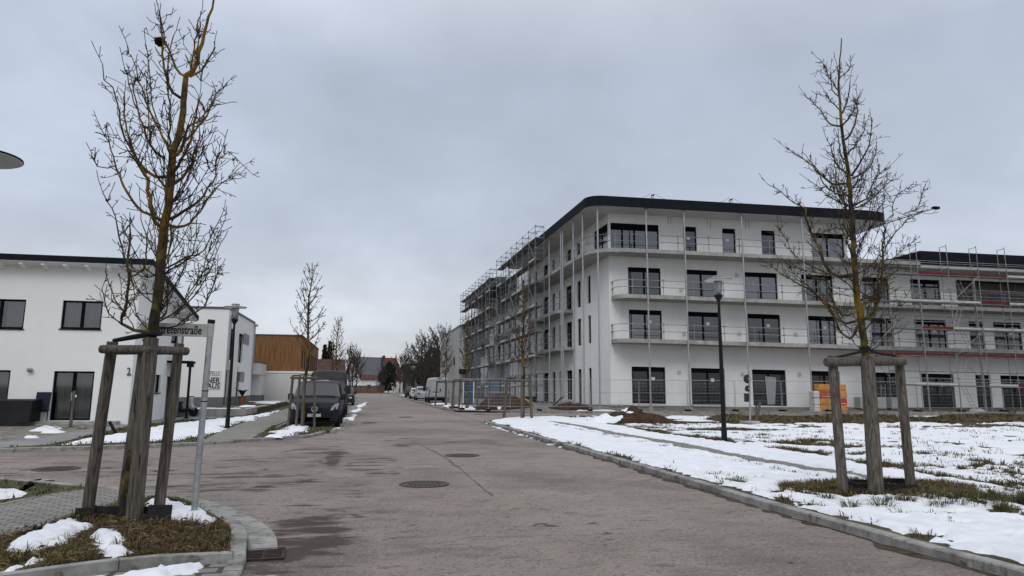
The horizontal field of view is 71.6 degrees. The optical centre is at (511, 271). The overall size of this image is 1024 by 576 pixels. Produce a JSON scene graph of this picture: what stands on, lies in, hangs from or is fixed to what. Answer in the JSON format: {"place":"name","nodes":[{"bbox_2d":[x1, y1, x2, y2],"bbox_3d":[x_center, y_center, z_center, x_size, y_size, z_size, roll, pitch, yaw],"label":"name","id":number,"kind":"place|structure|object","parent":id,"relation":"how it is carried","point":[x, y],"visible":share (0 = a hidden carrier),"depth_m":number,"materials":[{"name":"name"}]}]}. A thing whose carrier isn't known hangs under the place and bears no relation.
{"place":"outdoors","nodes":[
{"label":"outdoors","id":0,"kind":"place"},
{"bbox_2d":[0,480,83,502],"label":"verge","id":1,"kind":"structure","parent":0,"point":[29,494],"depth_m":10.85,"materials":[{"name":"plant"}]},
{"bbox_2d":[0,488,26,498],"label":"snow","id":2,"kind":"structure","parent":1,"relation":"on","point":[6,493],"depth_m":10.15,"materials":[{"name":"white snow"}]},
{"bbox_2d":[0,488,154,539],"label":"pavement","id":3,"kind":"structure","parent":0,"point":[20,514],"depth_m":9.12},
{"bbox_2d":[0,150,23,168],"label":"street lamp","id":4,"kind":"object","parent":3,"relation":"on","point":[9,161],"visible":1,"depth_m":7.96,"materials":[{"name":"grey metal"}]},
{"bbox_2d":[0,416,231,447],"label":"path","id":5,"kind":"structure","parent":0,"point":[50,439],"depth_m":21.25,"materials":[{"name":"grey concrete"}]},
{"bbox_2d":[178,396,197,416],"bbox_3d":[-16.738,6.857,36.233,1.600,1.040,0.640,-1,-9,8],"label":"motor scooter","id":6,"kind":"object","parent":5,"relation":"on","point":[192,410],"visible":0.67,"depth_m":36.10,"materials":[{"name":"black plastic"}]},
{"bbox_2d":[184,361,193,418],"bbox_3d":[-15.654,5.690,34.345,0.280,2.750,0.280,2,-9,-11],"label":"garden lamp","id":7,"kind":"object","parent":5,"relation":"on","point":[190,365],"visible":0.92,"depth_m":34.33,"materials":[{"name":"black metal"}]},
{"bbox_2d":[0,493,234,571],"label":"verge","id":8,"kind":"structure","parent":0,"point":[7,566],"depth_m":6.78,"materials":[{"name":"plant"}]},
{"bbox_2d":[0,498,214,572],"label":"snow","id":9,"kind":"structure","parent":8,"relation":"on","point":[67,525],"depth_m":7.29,"materials":[{"name":"white snow"}]},
{"bbox_2d":[82,332,189,522],"bbox_3d":[-4.624,1.879,8.633,1.152,2.296,0.774,2,-9,-11],"label":"tree guard","id":10,"kind":"object","parent":8,"relation":"on","point":[147,352],"visible":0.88,"depth_m":8.60,"materials":[{"name":"brown wood"}]},
{"bbox_2d":[86,0,259,517],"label":"young tree","id":11,"kind":"object","parent":8,"relation":"on","point":[161,254],"visible":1,"depth_m":9.07,"materials":[{"name":"brown plant"}]},
{"bbox_2d":[140,319,214,510],"bbox_3d":[-4.279,1.802,8.906,0.930,2.423,0.089,0,-9,0],"label":"street name sign","id":12,"kind":"object","parent":8,"relation":"on","point":[197,330],"visible":0.8,"depth_m":8.97,"materials":[{"name":"metal"}]},
{"bbox_2d":[79,563,226,575],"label":"parking bay","id":13,"kind":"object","parent":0,"point":[211,570],"depth_m":6.29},
{"bbox_2d":[98,562,202,575],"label":"snow","id":14,"kind":"structure","parent":13,"relation":"on","point":[189,568],"depth_m":6.19,"materials":[{"name":"white snow"}]},
{"bbox_2d":[0,405,333,497],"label":"verge","id":15,"kind":"structure","parent":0,"point":[205,437],"depth_m":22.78,"materials":[{"name":"plant"}]},
{"bbox_2d":[0,425,108,441],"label":"gravel bed","id":16,"kind":"object","parent":15,"relation":"on","point":[13,433],"visible":0.5,"depth_m":23.91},
{"bbox_2d":[0,421,119,425],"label":"terrace","id":17,"kind":"structure","parent":15,"relation":"on","point":[50,423],"depth_m":27.74,"materials":[{"name":"concrete"}]},
{"bbox_2d":[0,399,41,421],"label":"covered table","id":18,"kind":"object","parent":17,"relation":"on","point":[20,410],"visible":1,"depth_m":27.10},
{"bbox_2d":[36,392,51,420],"bbox_3d":[-18.574,5.321,28.076,0.558,1.130,0.150,2,-9,-11],"label":"garden chair","id":19,"kind":"object","parent":17,"relation":"on","point":[45,397],"visible":0.61,"depth_m":28.09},
{"bbox_2d":[0,253,198,423],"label":"white house","id":20,"kind":"structure","parent":15,"relation":"on","point":[57,329],"depth_m":28.86,"materials":[{"name":"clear paint"}]},
{"bbox_2d":[0,370,10,398],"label":"window","id":21,"kind":"structure","parent":20,"relation":"in","point":[4,374],"depth_m":28.35,"materials":[{"name":"grey glass"}]},
{"bbox_2d":[0,299,25,329],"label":"window","id":22,"kind":"structure","parent":20,"relation":"in","point":[12,312],"depth_m":28.81,"materials":[{"name":"grey glass"}]},
{"bbox_2d":[50,371,94,419],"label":"door","id":23,"kind":"structure","parent":20,"relation":"in","point":[65,382],"depth_m":28.77,"materials":[{"name":"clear glass"}]},
{"bbox_2d":[58,301,102,329],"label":"window","id":24,"kind":"structure","parent":20,"relation":"in","point":[76,315],"depth_m":29.27,"materials":[{"name":"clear glass"}]},
{"bbox_2d":[24,410,308,444],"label":"snow","id":25,"kind":"structure","parent":15,"relation":"on","point":[183,430],"depth_m":24.33,"materials":[{"name":"white snow"}]},
{"bbox_2d":[0,428,336,451],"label":"kerb","id":26,"kind":"structure","parent":15,"relation":"on","point":[76,448],"depth_m":19.49,"materials":[{"name":"concrete"}]},
{"bbox_2d":[178,405,268,416],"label":"garden wall","id":27,"kind":"structure","parent":15,"relation":"on","point":[233,412],"depth_m":36.80,"materials":[{"name":"concrete"}]},
{"bbox_2d":[224,303,246,427],"bbox_3d":[-10.712,3.558,27.108,0.848,4.714,0.848,2,-9,-11],"label":"street lamp","id":28,"kind":"object","parent":15,"relation":"on","point":[236,308],"visible":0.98,"depth_m":27.09,"materials":[{"name":"black metal"}]},
{"bbox_2d":[287,374,317,426],"bbox_3d":[-8.221,5.046,27.718,1.127,2.097,0.493,1,-9,-2],"label":"tree guard","id":29,"kind":"object","parent":15,"relation":"on","point":[303,377],"visible":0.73,"depth_m":27.72,"materials":[{"name":"brown wood"}]},
{"bbox_2d":[318,359,345,372],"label":"tiled house","id":30,"kind":"structure","parent":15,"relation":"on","point":[323,364],"depth_m":114.10,"materials":[{"name":"brown tile"}]},
{"bbox_2d":[183,401,287,411],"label":"garden terrain","id":31,"kind":"structure","parent":0,"point":[270,406],"depth_m":46.46,"materials":[{"name":"soil"}]},
{"bbox_2d":[179,306,266,404],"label":"flat roof house","id":32,"kind":"structure","parent":31,"relation":"on","point":[251,374],"depth_m":48.04,"materials":[{"name":"paint"}]},
{"bbox_2d":[204,408,287,440],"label":"pavement","id":33,"kind":"structure","parent":0,"point":[247,429],"depth_m":27.00,"materials":[{"name":"grey concrete"}]},
{"bbox_2d":[252,334,318,401],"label":"timber building","id":34,"kind":"structure","parent":0,"point":[283,356],"depth_m":63.65,"materials":[{"name":"wood"}]},
{"bbox_2d":[284,397,356,427],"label":"parking lane","id":35,"kind":"structure","parent":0,"point":[325,424],"depth_m":31.31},
{"bbox_2d":[290,262,325,425],"bbox_3d":[-8.156,2.851,28.205,1.334,6.665,1.374,-1,-9,9],"label":"young tree","id":36,"kind":"object","parent":35,"relation":"on","point":[308,321],"visible":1,"depth_m":28.35,"materials":[{"name":"brown plant"}]},
{"bbox_2d":[288,381,345,426],"bbox_3d":[-8.369,5.658,30.720,2.340,1.910,5.230,2,-9,-11],"label":"parked van","id":37,"kind":"object","parent":35,"relation":"on","point":[330,397],"visible":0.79,"depth_m":28.76,"materials":[{"name":"black metal"}]},
{"bbox_2d":[310,370,350,416],"bbox_3d":[-10.684,7.039,41.406,2.560,2.600,6.220,2,-9,-11],"label":"parked van","id":38,"kind":"object","parent":35,"relation":"on","point":[340,377],"visible":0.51,"depth_m":39.82,"materials":[{"name":"grey metal"}]},
{"bbox_2d":[326,317,347,369],"bbox_3d":[-11.910,6.239,48.672,1.423,6.510,1.421,6,-11,-30],"label":"young tree","id":39,"kind":"object","parent":35,"relation":"on","point":[335,357],"visible":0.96,"depth_m":48.89,"materials":[{"name":"brown plant"}]},
{"bbox_2d":[389,392,448,408],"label":"verge","id":40,"kind":"structure","parent":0,"point":[402,395],"depth_m":91.05,"materials":[{"name":"white snow"}]},
{"bbox_2d":[378,361,397,392],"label":"evergreen tree","id":41,"kind":"object","parent":40,"relation":"on","point":[391,381],"visible":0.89,"depth_m":189.32,"materials":[{"name":"green plant"}]},
{"bbox_2d":[413,332,430,385],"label":"bare tree","id":42,"kind":"object","parent":40,"relation":"on","point":[421,364],"visible":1,"depth_m":98.70,"materials":[{"name":"brown plant"}]},
{"bbox_2d":[414,329,440,380],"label":"bare tree","id":43,"kind":"object","parent":40,"relation":"on","point":[427,364],"visible":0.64,"depth_m":118.81,"materials":[{"name":"brown plant"}]},
{"bbox_2d":[422,323,452,377],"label":"bare tree","id":44,"kind":"object","parent":40,"relation":"on","point":[436,365],"visible":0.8,"depth_m":109.09,"materials":[{"name":"brown plant"}]},
{"bbox_2d":[0,393,1023,575],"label":"road","id":45,"kind":"structure","parent":0,"point":[341,503],"depth_m":9.82,"materials":[{"name":"grey asphalt"}]},
{"bbox_2d":[31,466,81,470],"bbox_3d":[-9.069,3.912,14.127,0.860,0.014,0.860,2,-9,-11],"label":"manhole cover","id":46,"kind":"object","parent":45,"relation":"on","point":[59,468],"visible":1,"depth_m":14.08,"materials":[{"name":"metal"}]},
{"bbox_2d":[0,551,233,575],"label":"kerb","id":47,"kind":"structure","parent":45,"relation":"on","point":[115,564],"depth_m":6.35,"materials":[{"name":"concrete"}]},
{"bbox_2d":[199,499,277,549],"bbox_3d":[-3.507,3.100,8.803,0.540,0.076,3.879,7,-11,-34],"label":"gutter","id":48,"kind":"object","parent":45,"relation":"on","point":[261,535],"visible":0.45,"depth_m":8.17,"materials":[{"name":"concrete"}]},
{"bbox_2d":[246,547,285,561],"bbox_3d":[-2.454,2.801,7.015,0.400,0.042,0.480,3,-10,-15],"label":"drain grate","id":49,"kind":"object","parent":45,"relation":"on","point":[266,554],"visible":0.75,"depth_m":6.98,"materials":[{"name":"grey metal"}]},
{"bbox_2d":[399,480,448,487],"bbox_3d":[-1.509,3.645,12.215,0.860,0.014,0.860,2,-9,-11],"label":"manhole cover","id":50,"kind":"object","parent":45,"relation":"on","point":[423,484],"visible":1,"depth_m":12.14,"materials":[{"name":"metal"}]},
{"bbox_2d":[386,393,1023,413],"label":"kerb","id":51,"kind":"structure","parent":45,"relation":"on","point":[705,412],"depth_m":49.51,"materials":[{"name":"concrete"}]},
{"bbox_2d":[495,426,998,575],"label":"gutter dirt","id":52,"kind":"structure","parent":45,"relation":"on","point":[897,550],"depth_m":8.90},
{"bbox_2d":[0,0,1023,368],"label":"sky","id":53,"kind":"structure","parent":0,"point":[399,148],"materials":[{"name":"grey"}]},
{"bbox_2d":[407,396,1023,411],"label":"site ground","id":54,"kind":"structure","parent":0,"point":[742,409],"depth_m":51.85,"materials":[{"name":"brown soil"}]},
{"bbox_2d":[423,377,448,402],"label":"parked van","id":55,"kind":"object","parent":54,"relation":"on","point":[429,388],"visible":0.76,"depth_m":71.66,"materials":[{"name":"white metal"}]},
{"bbox_2d":[451,379,477,408],"bbox_3d":[-3.411,8.844,51.299,1.773,2.200,1.059,6,-11,-30],"label":"tree guard","id":56,"kind":"object","parent":54,"relation":"on","point":[465,380],"visible":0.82,"depth_m":51.25,"materials":[{"name":"brown wood"}]},
{"bbox_2d":[458,315,474,407],"bbox_3d":[-3.354,6.576,51.635,1.278,6.854,1.388,2,-9,-11],"label":"young tree","id":57,"kind":"object","parent":54,"relation":"on","point":[467,361],"visible":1,"depth_m":51.62,"materials":[{"name":"brown plant"}]},
{"bbox_2d":[459,268,496,398],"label":"scaffolding","id":58,"kind":"object","parent":54,"relation":"on","point":[481,286],"visible":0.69,"depth_m":87.48,"materials":[{"name":"grey metal"}]},
{"bbox_2d":[488,378,501,396],"bbox_3d":[-1.525,10.428,62.117,1.200,2.312,1.200,1,-9,-5],"label":"toilet cabin","id":59,"kind":"object","parent":54,"relation":"on","point":[494,389],"visible":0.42,"depth_m":61.61,"materials":[{"name":"grey plastic"}]},
{"bbox_2d":[475,393,533,409],"bbox_3d":[-0.468,9.344,51.032,4.900,1.292,3.800,2,-9,-11],"label":"earth mound","id":60,"kind":"object","parent":54,"relation":"on","point":[489,400],"visible":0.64,"depth_m":50.06,"materials":[{"name":"brown soil"}]},
{"bbox_2d":[495,225,544,402],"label":"scaffolding","id":61,"kind":"object","parent":54,"relation":"on","point":[534,261],"visible":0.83,"depth_m":69.23,"materials":[{"name":"metal"}]},
{"bbox_2d":[540,379,589,408],"bbox_3d":[3.609,8.337,48.532,3.456,1.996,0.042,1,-9,-7],"label":"fence","id":62,"kind":"object","parent":54,"relation":"on","point":[583,392],"visible":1,"depth_m":48.58,"materials":[{"name":"metal"}]},
{"bbox_2d":[549,401,592,409],"bbox_3d":[4.163,9.467,50.323,3.800,0.596,2.600,2,-9,-11],"label":"earth mound","id":63,"kind":"object","parent":54,"relation":"on","point":[584,407],"visible":0.63,"depth_m":49.61,"materials":[{"name":"brown soil"}]},
{"bbox_2d":[858,243,1023,411],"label":"scaffolding","id":64,"kind":"object","parent":54,"relation":"on","point":[1002,304],"visible":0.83,"depth_m":53.18,"materials":[{"name":"metal"}]},
{"bbox_2d":[488,416,1023,566],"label":"verge","id":65,"kind":"structure","parent":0,"point":[908,535],"depth_m":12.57,"materials":[{"name":"plant"}]},
{"bbox_2d":[503,378,532,417],"bbox_3d":[0.302,6.584,36.912,1.374,2.150,0.924,5,-10,-25],"label":"tree guard","id":66,"kind":"object","parent":65,"relation":"on","point":[521,380],"visible":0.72,"depth_m":36.84,"materials":[{"name":"brown wood"}]},
{"bbox_2d":[510,284,533,417],"bbox_3d":[0.518,4.123,37.354,1.274,7.208,1.248,2,-9,-11],"label":"young tree","id":67,"kind":"object","parent":65,"relation":"on","point":[522,351],"visible":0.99,"depth_m":37.45,"materials":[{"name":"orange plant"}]},
{"bbox_2d":[585,406,675,424],"bbox_3d":[5.591,6.680,32.983,4.600,0.886,3.000,2,-9,-11],"label":"earth mound","id":68,"kind":"object","parent":65,"relation":"on","point":[633,414],"visible":0.73,"depth_m":32.18,"materials":[{"name":"brown soil"}]},
{"bbox_2d":[704,275,731,441],"bbox_3d":[6.374,2.604,21.645,0.848,5.039,0.848,2,-9,-11],"label":"street lamp","id":69,"kind":"object","parent":65,"relation":"on","point":[718,295],"visible":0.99,"depth_m":21.63,"materials":[{"name":"black metal"}]},
{"bbox_2d":[484,415,1023,575],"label":"kerb","id":70,"kind":"structure","parent":65,"relation":"on","point":[992,566],"depth_m":8.61,"materials":[{"name":"concrete"}]},
{"bbox_2d":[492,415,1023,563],"bbox_3d":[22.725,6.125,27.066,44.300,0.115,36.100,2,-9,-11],"label":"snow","id":71,"kind":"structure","parent":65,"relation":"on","point":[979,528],"depth_m":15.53,"materials":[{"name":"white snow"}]},
{"bbox_2d":[740,373,760,423],"bbox_3d":[11.007,5.804,32.611,1.068,2.281,0.440,2,-9,-11],"label":"traffic sign","id":72,"kind":"object","parent":71,"relation":"on","point":[747,396],"visible":1,"depth_m":32.61,"materials":[{"name":"metal"}]},
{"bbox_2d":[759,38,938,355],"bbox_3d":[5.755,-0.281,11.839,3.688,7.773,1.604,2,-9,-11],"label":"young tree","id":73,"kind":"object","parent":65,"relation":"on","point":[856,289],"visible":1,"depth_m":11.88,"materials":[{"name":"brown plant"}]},
{"bbox_2d":[700,404,1023,422],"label":"earth bank","id":74,"kind":"structure","parent":65,"relation":"on","point":[892,418],"depth_m":35.30,"materials":[{"name":"soil"}]},
{"bbox_2d":[823,346,915,494],"bbox_3d":[5.707,2.357,11.336,1.602,2.350,0.784,7,-11,-36],"label":"tree guard","id":75,"kind":"object","parent":65,"relation":"on","point":[867,364],"visible":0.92,"depth_m":11.18,"materials":[{"name":"brown wood"}]},
{"bbox_2d":[848,478,917,491],"bbox_3d":[5.895,3.423,11.316,1.116,0.200,0.773,2,-9,-11],"label":"root barrier","id":76,"kind":"object","parent":65,"relation":"on","point":[853,483],"visible":0.38,"depth_m":11.11,"materials":[{"name":"black plastic"}]},
{"bbox_2d":[548,421,1023,508],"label":"pavement","id":77,"kind":"structure","parent":0,"point":[745,457],"depth_m":17.76,"materials":[{"name":"grey concrete"}]},
{"label":"ground","id":78,"kind":"structure","parent":0,"visible":0},
{"bbox_2d":[0,477,247,575],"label":"kerb","id":79,"kind":"structure","parent":78,"relation":"on","point":[235,565],"depth_m":7.72,"materials":[{"name":"concrete"}]},
{"bbox_2d":[429,324,484,396],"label":"grey hall","id":80,"kind":"structure","parent":78,"relation":"on","point":[455,341],"depth_m":103.79,"materials":[{"name":"metal"}]},
{"bbox_2d":[465,196,1023,410],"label":"apartment building","id":81,"kind":"structure","parent":78,"relation":"on","point":[626,290],"depth_m":54.54,"materials":[{"name":"paint"}]},
{"bbox_2d":[595,224,607,248],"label":"window","id":82,"kind":"structure","parent":81,"relation":"in","point":[604,244],"depth_m":55.25,"materials":[{"name":"black glass"}]},
{"bbox_2d":[611,223,658,248],"bbox_3d":[9.306,-2.530,54.068,3.805,2.327,0.301,2,-9,-11],"label":"window","id":83,"kind":"structure","parent":81,"relation":"in","point":[626,230],"depth_m":54.09,"materials":[{"name":"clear glass"}]},
{"bbox_2d":[628,267,660,294],"bbox_3d":[9.966,0.818,53.613,2.542,2.320,0.213,2,-9,-10],"label":"window","id":84,"kind":"structure","parent":81,"relation":"in","point":[640,274],"depth_m":53.63,"materials":[{"name":"grey glass"}]},
{"bbox_2d":[629,310,661,338],"bbox_3d":[9.948,3.991,53.096,2.541,2.310,0.213,2,-9,-10],"label":"window","id":85,"kind":"structure","parent":81,"relation":"in","point":[640,317],"depth_m":53.10,"materials":[{"name":"grey glass"}]},
{"bbox_2d":[632,367,665,403],"bbox_3d":[10.058,8.359,52.401,2.558,2.711,0.214,2,-9,-10],"label":"door","id":86,"kind":"structure","parent":81,"relation":"in","point":[639,374],"depth_m":52.40,"materials":[{"name":"black glass"}]},
{"bbox_2d":[683,227,695,250],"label":"window","id":87,"kind":"structure","parent":81,"relation":"in","point":[690,232],"depth_m":54.68,"materials":[{"name":"black glass"}]},
{"bbox_2d":[685,270,716,296],"bbox_3d":[14.417,1.000,54.187,2.599,2.321,0.217,2,-9,-10],"label":"window","id":88,"kind":"structure","parent":81,"relation":"in","point":[696,275],"depth_m":54.20,"materials":[{"name":"grey glass"}]},
{"bbox_2d":[688,312,717,340],"bbox_3d":[14.442,4.175,53.675,2.624,2.311,0.219,2,-9,-10],"label":"window","id":89,"kind":"structure","parent":81,"relation":"in","point":[704,320],"depth_m":53.68,"materials":[{"name":"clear glass"}]},
{"bbox_2d":[691,368,724,404],"bbox_3d":[14.607,8.545,52.988,2.618,2.711,0.218,2,-9,-10],"label":"door","id":90,"kind":"structure","parent":81,"relation":"in","point":[696,373],"depth_m":52.97,"materials":[{"name":"black glass"}]},
{"bbox_2d":[722,229,735,252],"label":"window","id":91,"kind":"structure","parent":81,"relation":"in","point":[729,234],"depth_m":55.06,"materials":[{"name":"black glass"}]},
{"bbox_2d":[745,272,776,298],"bbox_3d":[19.190,1.195,54.803,2.636,2.322,0.220,2,-9,-10],"label":"window","id":92,"kind":"structure","parent":81,"relation":"in","point":[766,279],"depth_m":54.82,"materials":[{"name":"grey glass"}]},
{"bbox_2d":[747,314,780,342],"bbox_3d":[19.231,4.370,54.293,2.636,2.312,0.220,2,-9,-10],"label":"window","id":93,"kind":"structure","parent":81,"relation":"in","point":[766,322],"depth_m":54.30,"materials":[{"name":"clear glass"}]},
{"bbox_2d":[761,231,774,254],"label":"window","id":94,"kind":"structure","parent":81,"relation":"in","point":[767,236],"depth_m":55.48,"materials":[{"name":"black glass"}]},
{"bbox_2d":[752,369,786,405],"bbox_3d":[19.389,8.740,53.605,2.680,2.712,0.223,2,-9,-10],"label":"door","id":95,"kind":"structure","parent":81,"relation":"in","point":[758,376],"depth_m":53.61,"materials":[{"name":"black glass"}]},
{"bbox_2d":[801,275,832,300],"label":"window","id":96,"kind":"structure","parent":81,"relation":"in","point":[823,290],"depth_m":55.42,"materials":[{"name":"grey glass"}]},
{"bbox_2d":[806,316,835,343],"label":"window","id":97,"kind":"structure","parent":81,"relation":"in","point":[815,322],"depth_m":54.92,"materials":[{"name":"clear glass"}]},
{"bbox_2d":[811,371,838,390],"bbox_3d":[23.883,8.924,54.184,2.401,2.708,0.203,2,-9,-10],"label":"door","id":98,"kind":"structure","parent":81,"relation":"in","point":[816,375],"depth_m":54.26,"materials":[{"name":"black glass"}]},
{"bbox_2d":[811,233,843,257],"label":"window","id":99,"kind":"structure","parent":81,"relation":"in","point":[829,236],"depth_m":56.11,"materials":[{"name":"black glass"}]},
{"bbox_2d":[870,318,893,345],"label":"window","id":100,"kind":"structure","parent":81,"relation":"in","point":[877,334],"depth_m":55.55,"materials":[{"name":"black glass"}]},
{"bbox_2d":[876,372,896,396],"bbox_3d":[28.916,9.130,54.834,1.926,2.702,0.170,2,-9,-10],"label":"door","id":101,"kind":"structure","parent":81,"relation":"in","point":[881,378],"depth_m":54.89,"materials":[{"name":"black glass"}]},
{"bbox_2d":[910,279,940,305],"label":"window","id":102,"kind":"structure","parent":81,"relation":"in","point":[923,283],"depth_m":56.62,"materials":[{"name":"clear glass"}]},
{"bbox_2d":[914,320,946,347],"bbox_3d":[32.992,4.933,56.068,2.708,2.313,0.225,2,-9,-10],"label":"window","id":103,"kind":"structure","parent":81,"relation":"in","point":[935,339],"depth_m":56.07,"materials":[{"name":"black glass"}]},
{"bbox_2d":[921,374,954,406],"bbox_3d":[33.196,9.304,55.386,2.757,2.713,0.228,2,-9,-11],"label":"door","id":104,"kind":"structure","parent":81,"relation":"in","point":[931,377],"depth_m":55.39,"materials":[{"name":"black glass"}]},
{"bbox_2d":[975,375,990,406],"bbox_3d":[37.075,9.463,55.886,1.307,2.694,0.126,2,-9,-9],"label":"door","id":105,"kind":"structure","parent":81,"relation":"in","point":[980,398],"depth_m":55.89,"materials":[{"name":"black glass"}]},
{"bbox_2d":[993,322,1021,349],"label":"window","id":106,"kind":"structure","parent":81,"relation":"in","point":[1000,340],"depth_m":56.92,"materials":[{"name":"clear glass"}]},
{"bbox_2d":[1000,375,1023,407],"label":"door","id":107,"kind":"structure","parent":81,"relation":"in","point":[1005,379],"depth_m":56.23,"materials":[{"name":"glass"}]},
{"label":"verge","id":108,"kind":"structure","parent":0,"visible":0},
{"bbox_2d":[75,505,172,522],"bbox_3d":[-4.568,2.854,8.372,1.221,0.250,0.330,-3,-10,18],"label":"root barrier","id":109,"kind":"object","parent":108,"relation":"on","point":[159,511],"visible":0.53,"depth_m":8.29,"materials":[{"name":"black plastic"}]},
{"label":"garden terrain","id":110,"kind":"structure","parent":0,"visible":0},
{"bbox_2d":[351,385,384,392],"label":"board fence","id":111,"kind":"object","parent":110,"relation":"on","point":[366,388],"visible":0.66,"depth_m":183.84,"materials":[{"name":"brown wood"}]},
{"bbox_2d":[347,355,404,392],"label":"tiled house","id":112,"kind":"structure","parent":110,"relation":"on","point":[370,375],"depth_m":202.64,"materials":[{"name":"red tile"}]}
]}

